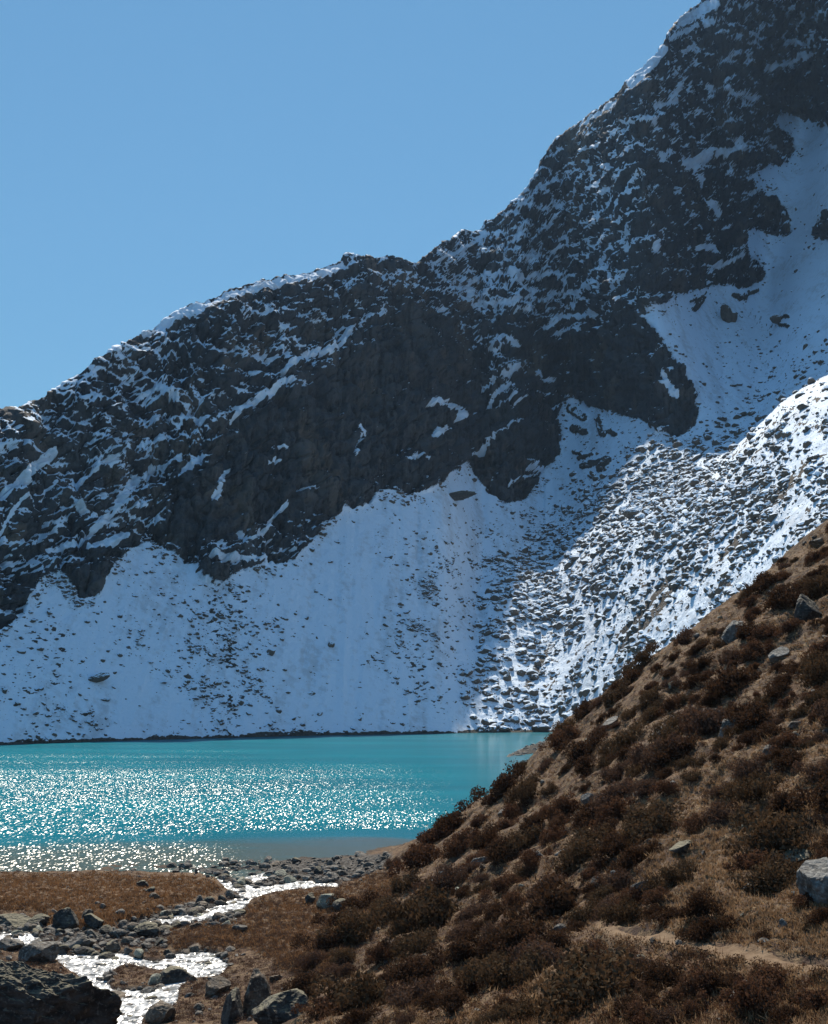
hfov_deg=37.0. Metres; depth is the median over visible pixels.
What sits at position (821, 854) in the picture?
shrub
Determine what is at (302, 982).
shrub
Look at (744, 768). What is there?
shrub
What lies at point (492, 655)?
boulder
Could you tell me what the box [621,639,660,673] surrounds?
shrub
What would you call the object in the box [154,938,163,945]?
stone
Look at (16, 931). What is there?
stone
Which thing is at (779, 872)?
shrub
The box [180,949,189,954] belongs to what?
stone
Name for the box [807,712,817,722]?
shrub
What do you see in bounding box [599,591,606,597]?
boulder
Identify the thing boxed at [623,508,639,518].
boulder
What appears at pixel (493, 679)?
boulder
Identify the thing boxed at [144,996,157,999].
stone
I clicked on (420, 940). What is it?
shrub
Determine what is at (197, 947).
stone
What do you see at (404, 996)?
shrub
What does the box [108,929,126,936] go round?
stone
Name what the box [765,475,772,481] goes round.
boulder
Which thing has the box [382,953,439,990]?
shrub
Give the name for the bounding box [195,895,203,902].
stone
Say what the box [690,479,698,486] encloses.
boulder
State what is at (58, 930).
stone
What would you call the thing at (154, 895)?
stone
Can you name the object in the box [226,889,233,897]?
stone
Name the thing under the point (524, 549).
boulder
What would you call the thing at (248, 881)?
stone
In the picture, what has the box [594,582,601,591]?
boulder
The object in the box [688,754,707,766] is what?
shrub
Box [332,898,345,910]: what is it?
boulder
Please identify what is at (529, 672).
boulder
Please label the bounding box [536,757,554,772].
shrub
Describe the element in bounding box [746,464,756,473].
boulder
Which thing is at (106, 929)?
stone
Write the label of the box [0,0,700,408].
sky
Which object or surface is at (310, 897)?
boulder
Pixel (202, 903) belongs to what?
stone
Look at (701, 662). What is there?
shrub
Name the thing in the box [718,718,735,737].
boulder
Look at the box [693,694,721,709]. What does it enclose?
shrub
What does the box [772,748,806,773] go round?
shrub
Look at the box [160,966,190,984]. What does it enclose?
boulder
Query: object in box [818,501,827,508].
boulder
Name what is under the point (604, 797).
shrub
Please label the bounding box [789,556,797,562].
shrub
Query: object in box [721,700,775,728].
shrub
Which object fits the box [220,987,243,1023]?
boulder
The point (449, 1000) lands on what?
shrub
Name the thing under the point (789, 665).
shrub
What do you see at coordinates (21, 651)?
boulder
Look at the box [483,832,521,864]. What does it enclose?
shrub
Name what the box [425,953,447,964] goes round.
shrub
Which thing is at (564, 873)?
shrub
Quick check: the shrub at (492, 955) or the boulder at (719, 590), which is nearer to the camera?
the shrub at (492, 955)
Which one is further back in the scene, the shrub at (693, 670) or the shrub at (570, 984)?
the shrub at (693, 670)
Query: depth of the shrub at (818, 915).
27.85 m
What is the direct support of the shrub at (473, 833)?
on the ground at (372, 856)
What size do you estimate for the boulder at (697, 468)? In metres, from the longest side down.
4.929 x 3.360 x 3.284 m
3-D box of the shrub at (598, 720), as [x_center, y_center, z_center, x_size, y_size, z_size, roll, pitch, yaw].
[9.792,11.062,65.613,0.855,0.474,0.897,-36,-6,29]
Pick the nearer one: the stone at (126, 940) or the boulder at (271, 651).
the stone at (126, 940)
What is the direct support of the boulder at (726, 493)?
on the scree
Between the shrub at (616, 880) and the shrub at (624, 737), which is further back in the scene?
the shrub at (624, 737)
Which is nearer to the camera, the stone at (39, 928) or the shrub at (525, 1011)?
the shrub at (525, 1011)
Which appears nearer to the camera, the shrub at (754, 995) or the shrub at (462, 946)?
the shrub at (754, 995)
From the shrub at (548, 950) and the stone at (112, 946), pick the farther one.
the stone at (112, 946)
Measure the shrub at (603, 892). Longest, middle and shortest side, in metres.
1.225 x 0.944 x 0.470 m
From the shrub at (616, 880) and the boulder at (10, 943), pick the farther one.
the boulder at (10, 943)
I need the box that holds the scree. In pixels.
[454,335,827,732]
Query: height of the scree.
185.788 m
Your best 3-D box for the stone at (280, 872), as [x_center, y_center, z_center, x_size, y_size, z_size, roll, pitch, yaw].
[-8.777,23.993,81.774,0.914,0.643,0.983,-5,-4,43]
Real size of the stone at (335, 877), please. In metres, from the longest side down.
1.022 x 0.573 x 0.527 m
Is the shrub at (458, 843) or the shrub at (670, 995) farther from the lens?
the shrub at (458, 843)
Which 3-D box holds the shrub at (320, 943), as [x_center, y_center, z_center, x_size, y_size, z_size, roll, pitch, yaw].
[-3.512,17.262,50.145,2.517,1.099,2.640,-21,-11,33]
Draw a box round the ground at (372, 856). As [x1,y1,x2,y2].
[0,520,827,1023]
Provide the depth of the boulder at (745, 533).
330.90 m
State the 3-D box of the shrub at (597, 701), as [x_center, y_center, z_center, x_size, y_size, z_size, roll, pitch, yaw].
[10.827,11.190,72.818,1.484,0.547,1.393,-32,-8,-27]
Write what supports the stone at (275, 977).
on the ground at (372, 856)
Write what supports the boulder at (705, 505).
on the mountain
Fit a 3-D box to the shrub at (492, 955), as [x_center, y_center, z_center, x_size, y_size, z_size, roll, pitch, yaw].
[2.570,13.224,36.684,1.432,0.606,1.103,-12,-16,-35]
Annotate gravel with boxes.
[0,851,390,1022]
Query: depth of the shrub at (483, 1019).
27.14 m
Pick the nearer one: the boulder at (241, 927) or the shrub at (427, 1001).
the shrub at (427, 1001)
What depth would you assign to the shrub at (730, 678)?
53.91 m
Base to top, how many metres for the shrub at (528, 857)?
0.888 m
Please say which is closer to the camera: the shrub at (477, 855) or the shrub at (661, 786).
the shrub at (661, 786)
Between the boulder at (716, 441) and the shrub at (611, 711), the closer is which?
the shrub at (611, 711)
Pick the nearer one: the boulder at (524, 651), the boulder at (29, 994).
the boulder at (29, 994)
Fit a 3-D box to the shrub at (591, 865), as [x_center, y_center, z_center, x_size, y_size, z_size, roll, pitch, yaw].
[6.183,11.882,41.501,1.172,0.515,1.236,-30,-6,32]
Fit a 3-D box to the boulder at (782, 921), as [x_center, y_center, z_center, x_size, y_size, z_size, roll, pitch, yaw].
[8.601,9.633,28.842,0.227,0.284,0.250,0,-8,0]
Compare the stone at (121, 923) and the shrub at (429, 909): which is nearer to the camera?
the shrub at (429, 909)
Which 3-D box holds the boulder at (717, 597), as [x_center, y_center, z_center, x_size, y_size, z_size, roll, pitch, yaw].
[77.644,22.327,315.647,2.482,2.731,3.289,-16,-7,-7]
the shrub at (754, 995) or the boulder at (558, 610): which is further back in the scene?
the boulder at (558, 610)
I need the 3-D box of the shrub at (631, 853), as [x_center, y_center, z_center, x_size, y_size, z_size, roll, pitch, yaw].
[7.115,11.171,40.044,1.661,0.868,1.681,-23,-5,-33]
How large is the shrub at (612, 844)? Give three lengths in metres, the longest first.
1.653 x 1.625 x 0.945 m
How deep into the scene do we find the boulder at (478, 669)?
425.20 m
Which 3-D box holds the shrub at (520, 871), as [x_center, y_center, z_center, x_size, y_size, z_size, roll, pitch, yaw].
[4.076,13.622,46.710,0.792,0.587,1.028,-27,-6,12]
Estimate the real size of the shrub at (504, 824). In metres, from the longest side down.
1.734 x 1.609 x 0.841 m
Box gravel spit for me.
[516,744,541,754]
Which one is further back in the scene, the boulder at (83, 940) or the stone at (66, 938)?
the stone at (66, 938)
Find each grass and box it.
[0,868,403,978]
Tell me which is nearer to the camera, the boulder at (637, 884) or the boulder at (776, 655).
the boulder at (637, 884)
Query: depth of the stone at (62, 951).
57.35 m
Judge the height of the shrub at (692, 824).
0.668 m
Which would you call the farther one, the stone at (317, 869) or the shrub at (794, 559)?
the stone at (317, 869)
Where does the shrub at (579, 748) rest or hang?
on the ground at (372, 856)
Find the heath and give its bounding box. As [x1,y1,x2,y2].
[172,538,827,1023]
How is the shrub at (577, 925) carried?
on the ground at (372, 856)
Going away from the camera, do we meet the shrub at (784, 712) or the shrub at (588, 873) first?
the shrub at (588, 873)
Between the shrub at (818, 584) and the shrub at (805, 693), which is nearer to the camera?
the shrub at (805, 693)
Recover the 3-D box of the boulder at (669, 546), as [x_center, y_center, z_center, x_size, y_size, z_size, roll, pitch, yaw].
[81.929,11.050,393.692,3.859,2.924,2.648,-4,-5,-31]
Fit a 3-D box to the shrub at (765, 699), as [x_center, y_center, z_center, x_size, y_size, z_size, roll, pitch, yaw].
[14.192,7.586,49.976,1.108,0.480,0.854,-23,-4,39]
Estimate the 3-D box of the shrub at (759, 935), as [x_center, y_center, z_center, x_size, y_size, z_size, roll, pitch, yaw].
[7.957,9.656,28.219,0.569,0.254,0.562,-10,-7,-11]
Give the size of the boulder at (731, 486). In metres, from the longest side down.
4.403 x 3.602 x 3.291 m
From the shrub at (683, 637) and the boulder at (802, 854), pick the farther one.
the shrub at (683, 637)
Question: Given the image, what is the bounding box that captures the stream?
[0,873,338,1023]
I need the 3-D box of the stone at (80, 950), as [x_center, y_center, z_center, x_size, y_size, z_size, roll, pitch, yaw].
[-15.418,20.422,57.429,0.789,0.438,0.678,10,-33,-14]
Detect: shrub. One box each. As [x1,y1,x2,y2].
[281,969,318,995]
[289,918,354,951]
[290,990,358,1021]
[293,949,328,969]
[309,965,389,1011]
[311,903,356,928]
[316,905,387,947]
[322,956,356,980]
[326,888,380,911]
[327,947,355,965]
[333,1005,381,1023]
[362,936,399,966]
[367,895,418,919]
[368,893,400,907]
[372,878,461,939]
[378,970,395,985]
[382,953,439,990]
[382,975,442,1009]
[383,853,404,867]
[385,923,416,938]
[387,839,443,875]
[389,867,422,894]
[389,925,438,963]
[394,1011,417,1023]
[408,823,455,849]
[408,863,457,898]
[412,989,443,1011]
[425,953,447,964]
[426,926,481,964]
[432,797,474,832]
[434,987,470,1013]
[435,966,486,992]
[440,827,478,859]
[443,918,474,943]
[449,885,470,899]
[451,859,482,882]
[453,893,493,923]
[453,966,469,977]
[454,969,475,982]
[457,946,549,991]
[459,848,486,865]
[463,813,489,832]
[463,880,491,897]
[468,829,480,841]
[469,758,526,803]
[469,821,499,852]
[471,915,488,930]
[471,946,492,958]
[473,873,489,882]
[473,917,554,957]
[474,1009,506,1023]
[477,945,516,967]
[478,873,524,901]
[478,918,508,947]
[481,793,498,806]
[482,900,508,923]
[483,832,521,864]
[483,992,540,1022]
[492,995,513,1010]
[494,817,519,831]
[500,870,578,926]
[500,888,532,907]
[501,800,530,820]
[502,771,541,808]
[504,822,542,853]
[505,932,566,972]
[510,759,528,771]
[513,865,529,879]
[518,812,547,833]
[518,848,552,871]
[523,871,566,901]
[530,803,552,815]
[530,942,644,1023]
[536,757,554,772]
[537,781,557,794]
[538,724,580,750]
[538,927,573,947]
[539,824,566,846]
[544,718,576,741]
[544,791,578,820]
[548,813,571,828]
[551,823,612,873]
[552,861,573,875]
[557,762,573,775]
[558,727,608,763]
[560,919,584,932]
[563,895,599,922]
[565,934,607,970]
[571,801,599,830]
[572,698,593,720]
[572,754,596,776]
[573,780,590,791]
[577,867,599,883]
[578,883,595,893]
[582,857,611,872]
[583,818,618,836]
[586,724,609,739]
[586,779,631,815]
[586,883,615,902]
[587,696,603,710]
[589,795,636,829]
[590,716,605,725]
[591,831,632,868]
[592,868,634,892]
[592,893,619,920]
[594,894,644,926]
[595,721,646,754]
[595,748,619,769]
[596,759,631,781]
[596,953,654,981]
[598,703,621,718]
[601,677,630,708]
[607,742,631,761]
[608,721,620,730]
[608,838,661,871]
[608,999,650,1023]
[609,666,644,691]
[612,994,642,1011]
[616,885,644,909]
[617,797,686,847]
[618,777,632,793]
[619,685,634,696]
[620,707,637,720]
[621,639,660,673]
[623,977,648,992]
[624,730,687,773]
[624,763,641,777]
[624,777,657,797]
[625,800,667,824]
[636,703,646,709]
[637,698,666,724]
[638,680,658,695]
[638,684,662,706]
[639,959,683,990]
[640,857,699,891]
[640,987,659,1001]
[642,886,672,905]
[642,903,664,918]
[645,1006,683,1023]
[646,905,681,925]
[647,710,682,743]
[647,778,679,795]
[649,660,663,673]
[652,733,703,768]
[654,767,672,779]
[655,692,682,716]
[659,667,675,678]
[660,670,688,690]
[661,987,688,1002]
[662,649,681,661]
[670,756,690,769]
[672,626,695,648]
[672,812,708,833]
[674,912,739,942]
[674,962,726,1001]
[676,703,730,735]
[678,888,726,920]
[679,658,694,667]
[679,670,710,690]
[680,691,694,703]
[680,771,701,781]
[680,997,707,1018]
[684,640,710,656]
[684,664,702,677]
[686,653,715,669]
[687,691,703,705]
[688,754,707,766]
[692,637,708,645]
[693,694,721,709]
[699,799,741,825]
[700,780,731,798]
[702,669,713,675]
[703,628,717,636]
[704,665,760,698]
[707,639,725,649]
[708,753,721,761]
[709,968,743,989]
[712,735,730,749]
[716,624,727,634]
[718,769,784,804]
[719,973,781,1017]
[720,649,742,664]
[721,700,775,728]
[721,721,746,736]
[722,702,735,714]
[722,801,817,857]
[722,848,781,872]
[726,659,742,668]
[726,751,769,778]
[729,848,804,895]
[730,744,743,750]
[733,598,745,603]
[734,621,759,640]
[734,638,770,661]
[736,725,764,743]
[737,589,749,599]
[737,594,760,608]
[740,722,788,744]
[742,571,780,598]
[742,604,764,621]
[745,963,813,992]
[746,623,778,641]
[748,663,759,670]
[752,695,773,702]
[753,691,760,697]
[754,928,770,941]
[762,581,804,610]
[763,680,789,698]
[763,789,802,819]
[764,638,774,649]
[764,714,788,724]
[766,728,806,751]
[766,748,784,759]
[768,661,786,673]
[769,570,792,582]
[769,999,813,1022]
[771,666,799,685]
[772,615,804,638]
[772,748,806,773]
[774,696,794,708]
[776,557,787,565]
[776,709,790,718]
[778,562,792,570]
[778,659,802,674]
[778,991,802,1004]
[787,706,808,719]
[788,691,795,697]
[788,763,827,813]
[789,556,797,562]
[789,892,813,906]
[789,985,827,1011]
[790,739,815,749]
[790,756,827,784]
[791,585,821,603]
[794,566,827,597]
[795,648,827,687]
[797,731,827,746]
[800,636,827,659]
[800,691,816,700]
[800,906,827,925]
[803,549,827,566]
[803,681,827,707]
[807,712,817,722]
[808,618,819,625]
[809,833,827,856]
[810,698,827,726]
[811,565,827,575]
[811,812,827,828]
[812,685,823,692]
[813,848,827,858]
[819,550,827,559]
[819,615,827,625]
[820,623,827,634]
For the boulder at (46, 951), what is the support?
on the ground at (372, 856)
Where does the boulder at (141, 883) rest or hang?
on the ground at (372, 856)
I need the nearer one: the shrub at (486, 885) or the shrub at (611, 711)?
the shrub at (486, 885)
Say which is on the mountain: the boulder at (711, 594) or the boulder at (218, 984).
the boulder at (711, 594)
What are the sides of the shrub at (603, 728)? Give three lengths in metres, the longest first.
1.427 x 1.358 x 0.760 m
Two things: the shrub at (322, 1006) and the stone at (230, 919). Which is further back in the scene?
the stone at (230, 919)
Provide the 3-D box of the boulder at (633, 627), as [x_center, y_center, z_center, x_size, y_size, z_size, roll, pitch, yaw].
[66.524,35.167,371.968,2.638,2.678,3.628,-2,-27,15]
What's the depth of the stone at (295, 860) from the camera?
87.84 m
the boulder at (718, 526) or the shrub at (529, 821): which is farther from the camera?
the boulder at (718, 526)
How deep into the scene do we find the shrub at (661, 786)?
45.18 m
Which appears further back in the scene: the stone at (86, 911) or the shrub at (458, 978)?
the stone at (86, 911)
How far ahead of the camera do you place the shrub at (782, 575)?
69.00 m
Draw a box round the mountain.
[0,0,827,744]
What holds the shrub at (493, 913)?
on the ground at (372, 856)
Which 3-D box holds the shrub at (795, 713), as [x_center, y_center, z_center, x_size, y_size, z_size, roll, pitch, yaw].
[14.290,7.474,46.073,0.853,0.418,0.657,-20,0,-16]
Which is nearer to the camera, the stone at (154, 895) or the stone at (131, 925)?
the stone at (131, 925)
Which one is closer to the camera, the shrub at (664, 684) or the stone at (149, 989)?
the stone at (149, 989)
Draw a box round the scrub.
[297,544,827,1023]
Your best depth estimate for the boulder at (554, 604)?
473.14 m
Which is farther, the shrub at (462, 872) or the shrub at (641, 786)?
the shrub at (462, 872)
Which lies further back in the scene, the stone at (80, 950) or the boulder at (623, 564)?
the boulder at (623, 564)
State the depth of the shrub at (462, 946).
39.02 m
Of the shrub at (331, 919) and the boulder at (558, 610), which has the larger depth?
the boulder at (558, 610)
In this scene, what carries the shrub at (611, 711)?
on the ground at (372, 856)
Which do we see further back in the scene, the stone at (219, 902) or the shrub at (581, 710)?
the shrub at (581, 710)
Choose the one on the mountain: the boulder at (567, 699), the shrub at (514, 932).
the boulder at (567, 699)
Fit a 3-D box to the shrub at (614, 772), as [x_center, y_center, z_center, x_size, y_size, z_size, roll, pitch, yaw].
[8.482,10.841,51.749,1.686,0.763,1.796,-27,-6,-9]
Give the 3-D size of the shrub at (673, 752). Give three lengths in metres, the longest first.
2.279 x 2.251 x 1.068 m
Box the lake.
[0,732,552,878]
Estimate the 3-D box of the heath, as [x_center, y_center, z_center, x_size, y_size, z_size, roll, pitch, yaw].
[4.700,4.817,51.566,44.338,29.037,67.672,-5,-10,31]
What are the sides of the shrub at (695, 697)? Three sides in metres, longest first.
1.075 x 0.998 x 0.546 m
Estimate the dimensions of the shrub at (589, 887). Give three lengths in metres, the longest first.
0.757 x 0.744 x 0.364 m
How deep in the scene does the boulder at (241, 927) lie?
60.03 m
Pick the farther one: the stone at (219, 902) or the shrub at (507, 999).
the stone at (219, 902)
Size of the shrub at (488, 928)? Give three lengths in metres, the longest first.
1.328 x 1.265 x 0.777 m
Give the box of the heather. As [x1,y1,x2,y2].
[0,867,404,1023]
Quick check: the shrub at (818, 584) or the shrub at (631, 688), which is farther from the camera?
the shrub at (631, 688)
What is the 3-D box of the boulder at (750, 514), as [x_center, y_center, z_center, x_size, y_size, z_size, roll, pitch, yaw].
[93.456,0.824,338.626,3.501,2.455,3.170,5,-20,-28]
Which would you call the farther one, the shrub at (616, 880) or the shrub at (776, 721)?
the shrub at (776, 721)
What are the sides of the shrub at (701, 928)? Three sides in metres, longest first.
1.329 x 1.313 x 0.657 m
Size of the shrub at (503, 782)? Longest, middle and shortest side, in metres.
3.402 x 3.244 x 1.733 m
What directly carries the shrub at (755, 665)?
on the ground at (372, 856)
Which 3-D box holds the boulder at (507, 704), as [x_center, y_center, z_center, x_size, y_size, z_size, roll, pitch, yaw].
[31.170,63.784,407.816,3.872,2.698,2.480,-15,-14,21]
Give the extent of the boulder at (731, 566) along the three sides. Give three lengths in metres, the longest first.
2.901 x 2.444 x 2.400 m
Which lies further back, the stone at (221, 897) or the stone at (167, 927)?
the stone at (221, 897)
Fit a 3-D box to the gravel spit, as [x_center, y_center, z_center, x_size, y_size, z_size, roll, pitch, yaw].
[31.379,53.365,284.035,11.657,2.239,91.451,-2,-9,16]
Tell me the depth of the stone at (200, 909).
67.00 m
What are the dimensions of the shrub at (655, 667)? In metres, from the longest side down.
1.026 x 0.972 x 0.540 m
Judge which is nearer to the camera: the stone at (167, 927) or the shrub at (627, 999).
the shrub at (627, 999)
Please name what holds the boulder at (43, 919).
on the ground at (372, 856)
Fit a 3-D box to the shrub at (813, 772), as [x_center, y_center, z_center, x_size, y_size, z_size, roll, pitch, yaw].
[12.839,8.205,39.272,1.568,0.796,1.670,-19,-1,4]
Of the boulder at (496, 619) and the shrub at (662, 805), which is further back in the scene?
the boulder at (496, 619)
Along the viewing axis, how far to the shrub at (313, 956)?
47.75 m
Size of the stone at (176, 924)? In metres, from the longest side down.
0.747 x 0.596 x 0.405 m
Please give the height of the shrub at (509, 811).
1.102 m
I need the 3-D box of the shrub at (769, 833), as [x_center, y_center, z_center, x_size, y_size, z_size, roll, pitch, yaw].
[10.282,9.289,35.828,2.602,1.693,3.378,-17,-5,26]
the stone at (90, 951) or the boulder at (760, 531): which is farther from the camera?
the boulder at (760, 531)
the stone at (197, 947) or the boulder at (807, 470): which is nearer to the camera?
the stone at (197, 947)
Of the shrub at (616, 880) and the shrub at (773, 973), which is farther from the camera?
the shrub at (616, 880)
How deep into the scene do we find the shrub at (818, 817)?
36.28 m
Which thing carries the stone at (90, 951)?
in the stream
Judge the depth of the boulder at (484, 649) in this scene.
438.96 m
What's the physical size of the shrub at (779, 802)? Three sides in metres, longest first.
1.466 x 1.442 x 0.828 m
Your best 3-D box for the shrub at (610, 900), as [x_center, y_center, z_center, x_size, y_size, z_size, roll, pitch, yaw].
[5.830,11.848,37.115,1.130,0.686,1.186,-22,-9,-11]
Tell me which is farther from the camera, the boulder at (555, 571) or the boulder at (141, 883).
the boulder at (555, 571)
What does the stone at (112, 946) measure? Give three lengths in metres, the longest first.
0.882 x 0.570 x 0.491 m
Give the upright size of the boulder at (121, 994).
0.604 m
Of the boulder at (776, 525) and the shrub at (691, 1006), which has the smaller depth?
the shrub at (691, 1006)
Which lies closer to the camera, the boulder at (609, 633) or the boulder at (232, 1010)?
the boulder at (232, 1010)
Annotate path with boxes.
[594,925,827,973]
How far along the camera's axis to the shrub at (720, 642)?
63.25 m
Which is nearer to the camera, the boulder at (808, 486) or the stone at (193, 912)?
the stone at (193, 912)
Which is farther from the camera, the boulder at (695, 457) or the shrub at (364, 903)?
the boulder at (695, 457)
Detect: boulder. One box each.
[0,913,30,928]
[0,937,24,949]
[0,960,121,1023]
[17,650,25,653]
[18,941,59,962]
[26,913,50,924]
[52,907,78,929]
[64,935,96,949]
[84,913,103,927]
[88,672,109,682]
[112,990,125,997]
[133,921,158,937]
[136,880,148,886]
[145,1001,175,1023]
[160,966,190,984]
[205,975,230,996]
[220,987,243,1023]
[232,924,247,930]
[243,968,270,1016]
[251,988,308,1023]
[267,648,275,655]
[305,892,315,903]
[316,893,336,908]
[328,641,334,647]
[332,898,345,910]
[449,491,476,500]
[471,856,487,863]
[474,622,485,628]
[474,666,481,673]
[478,646,491,653]
[482,594,489,599]
[487,652,496,657]
[488,676,497,682]
[489,618,501,622]
[490,594,499,600]
[499,668,509,675]
[503,701,513,707]
[508,608,518,615]
[512,572,521,579]
[516,601,527,609]
[516,648,526,654]
[516,669,525,675]
[521,546,527,553]
[526,669,537,675]
[528,652,536,657]
[529,674,538,679]
[539,724,549,730]
[551,601,557,606]
[552,568,558,574]
[555,607,564,614]
[556,621,564,629]
[558,705,565,716]
[559,610,566,619]
[564,560,573,570]
[564,696,572,704]
[566,637,573,644]
[567,594,574,602]
[575,615,584,622]
[580,793,594,803]
[591,569,596,577]
[593,618,601,627]
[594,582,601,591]
[598,532,607,539]
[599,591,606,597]
[602,716,617,727]
[603,681,610,688]
[605,629,613,638]
[609,590,617,599]
[620,562,627,569]
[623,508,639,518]
[629,635,636,641]
[630,879,649,897]
[631,624,637,631]
[634,512,644,520]
[636,604,644,609]
[643,551,652,559]
[644,523,653,530]
[654,479,661,484]
[654,528,662,538]
[654,580,662,589]
[656,506,665,511]
[658,522,666,528]
[664,477,673,485]
[666,542,673,549]
[666,567,672,573]
[669,840,692,853]
[674,559,681,566]
[678,506,687,512]
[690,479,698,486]
[691,453,702,461]
[692,466,702,471]
[702,503,710,508]
[704,526,711,533]
[708,589,715,598]
[712,438,720,445]
[714,524,720,530]
[714,587,723,593]
[714,594,721,601]
[715,481,724,486]
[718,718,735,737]
[720,303,732,322]
[721,620,742,643]
[722,442,732,450]
[722,490,730,496]
[728,562,737,570]
[729,484,736,491]
[732,311,737,321]
[736,582,743,590]
[740,487,746,496]
[740,529,750,538]
[746,432,755,440]
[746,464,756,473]
[748,511,756,517]
[757,528,763,534]
[760,489,768,493]
[763,744,780,754]
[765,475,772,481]
[766,513,777,521]
[768,646,789,662]
[770,314,781,323]
[774,520,778,530]
[778,918,787,927]
[781,849,811,862]
[788,721,801,727]
[794,594,821,621]
[796,404,808,410]
[796,521,804,526]
[796,857,827,905]
[803,467,814,474]
[805,484,813,489]
[809,537,822,545]
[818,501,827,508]
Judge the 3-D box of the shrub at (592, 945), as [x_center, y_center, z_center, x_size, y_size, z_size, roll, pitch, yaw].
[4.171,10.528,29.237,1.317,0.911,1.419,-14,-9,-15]
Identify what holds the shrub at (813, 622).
on the ground at (372, 856)
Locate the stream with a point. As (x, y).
(136, 1010)
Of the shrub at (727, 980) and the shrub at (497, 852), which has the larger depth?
the shrub at (497, 852)
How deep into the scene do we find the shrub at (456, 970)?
37.35 m
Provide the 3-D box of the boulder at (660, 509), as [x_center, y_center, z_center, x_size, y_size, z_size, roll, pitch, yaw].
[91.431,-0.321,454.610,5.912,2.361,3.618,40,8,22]
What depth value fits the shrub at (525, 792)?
60.33 m
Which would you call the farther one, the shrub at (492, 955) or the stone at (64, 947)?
the stone at (64, 947)
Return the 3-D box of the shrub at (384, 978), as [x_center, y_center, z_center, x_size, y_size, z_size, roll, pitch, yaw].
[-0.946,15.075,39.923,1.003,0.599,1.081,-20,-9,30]
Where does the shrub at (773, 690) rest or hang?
on the ground at (372, 856)
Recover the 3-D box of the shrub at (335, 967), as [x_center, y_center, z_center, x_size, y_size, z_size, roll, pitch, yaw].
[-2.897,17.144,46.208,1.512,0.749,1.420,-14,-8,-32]
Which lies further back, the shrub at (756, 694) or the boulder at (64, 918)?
the boulder at (64, 918)
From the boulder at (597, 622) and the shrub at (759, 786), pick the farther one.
the boulder at (597, 622)
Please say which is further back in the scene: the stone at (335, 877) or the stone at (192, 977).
the stone at (335, 877)
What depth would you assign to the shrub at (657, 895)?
34.65 m
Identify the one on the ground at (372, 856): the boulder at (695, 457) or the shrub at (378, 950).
the shrub at (378, 950)
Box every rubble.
[0,113,827,742]
[506,741,545,756]
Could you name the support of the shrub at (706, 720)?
on the ground at (372, 856)
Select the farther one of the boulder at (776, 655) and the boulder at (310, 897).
the boulder at (310, 897)
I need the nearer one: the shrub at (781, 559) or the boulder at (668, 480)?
the shrub at (781, 559)
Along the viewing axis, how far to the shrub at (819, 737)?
42.60 m
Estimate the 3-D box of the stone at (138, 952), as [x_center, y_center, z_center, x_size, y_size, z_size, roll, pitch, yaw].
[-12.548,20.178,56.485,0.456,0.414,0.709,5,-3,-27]
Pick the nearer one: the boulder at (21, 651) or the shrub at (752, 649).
the shrub at (752, 649)
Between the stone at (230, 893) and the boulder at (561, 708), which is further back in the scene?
the boulder at (561, 708)
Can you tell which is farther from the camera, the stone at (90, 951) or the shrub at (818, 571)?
the shrub at (818, 571)
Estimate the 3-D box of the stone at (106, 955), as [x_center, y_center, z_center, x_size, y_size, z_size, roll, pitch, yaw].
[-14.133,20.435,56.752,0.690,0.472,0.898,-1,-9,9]
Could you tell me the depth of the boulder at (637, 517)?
477.59 m
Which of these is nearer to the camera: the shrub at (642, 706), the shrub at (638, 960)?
the shrub at (638, 960)
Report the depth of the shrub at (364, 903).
62.40 m
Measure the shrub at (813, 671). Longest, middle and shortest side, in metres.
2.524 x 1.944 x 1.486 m
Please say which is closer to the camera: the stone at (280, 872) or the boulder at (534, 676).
the stone at (280, 872)
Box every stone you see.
[10,934,18,937]
[11,930,23,933]
[28,924,36,930]
[36,925,42,931]
[43,927,56,931]
[55,928,65,933]
[58,949,66,953]
[59,944,69,950]
[63,935,69,942]
[74,946,88,954]
[81,909,93,917]
[84,929,97,937]
[84,948,94,954]
[90,951,99,955]
[96,977,104,980]
[98,952,115,958]
[99,925,112,933]
[104,942,120,951]
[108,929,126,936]
[118,920,126,928]
[121,936,134,944]
[126,922,137,930]
[134,948,143,957]
[140,986,154,992]
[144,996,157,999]
[145,886,154,892]
[148,973,160,984]
[149,892,159,898]
[151,920,160,926]
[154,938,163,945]
[160,925,171,929]
[163,949,171,953]
[164,909,171,915]
[171,921,180,927]
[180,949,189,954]
[187,907,202,913]
[188,909,198,915]
[188,943,201,951]
[188,975,196,981]
[189,922,202,927]
[192,901,206,907]
[193,1003,204,1010]
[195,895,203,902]
[203,897,214,902]
[211,913,220,920]
[214,900,228,904]
[218,895,226,901]
[224,917,236,922]
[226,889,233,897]
[234,909,245,914]
[236,876,245,884]
[245,878,252,883]
[269,975,282,980]
[270,861,279,866]
[274,869,287,876]
[283,875,296,882]
[292,857,300,863]
[314,866,322,873]
[321,876,328,882]
[331,873,338,880]
[339,870,349,875]
[553,924,565,930]
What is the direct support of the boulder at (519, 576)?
on the scree
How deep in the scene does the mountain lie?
493.09 m
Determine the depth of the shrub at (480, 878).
49.15 m
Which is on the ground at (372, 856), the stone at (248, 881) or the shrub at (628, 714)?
the shrub at (628, 714)

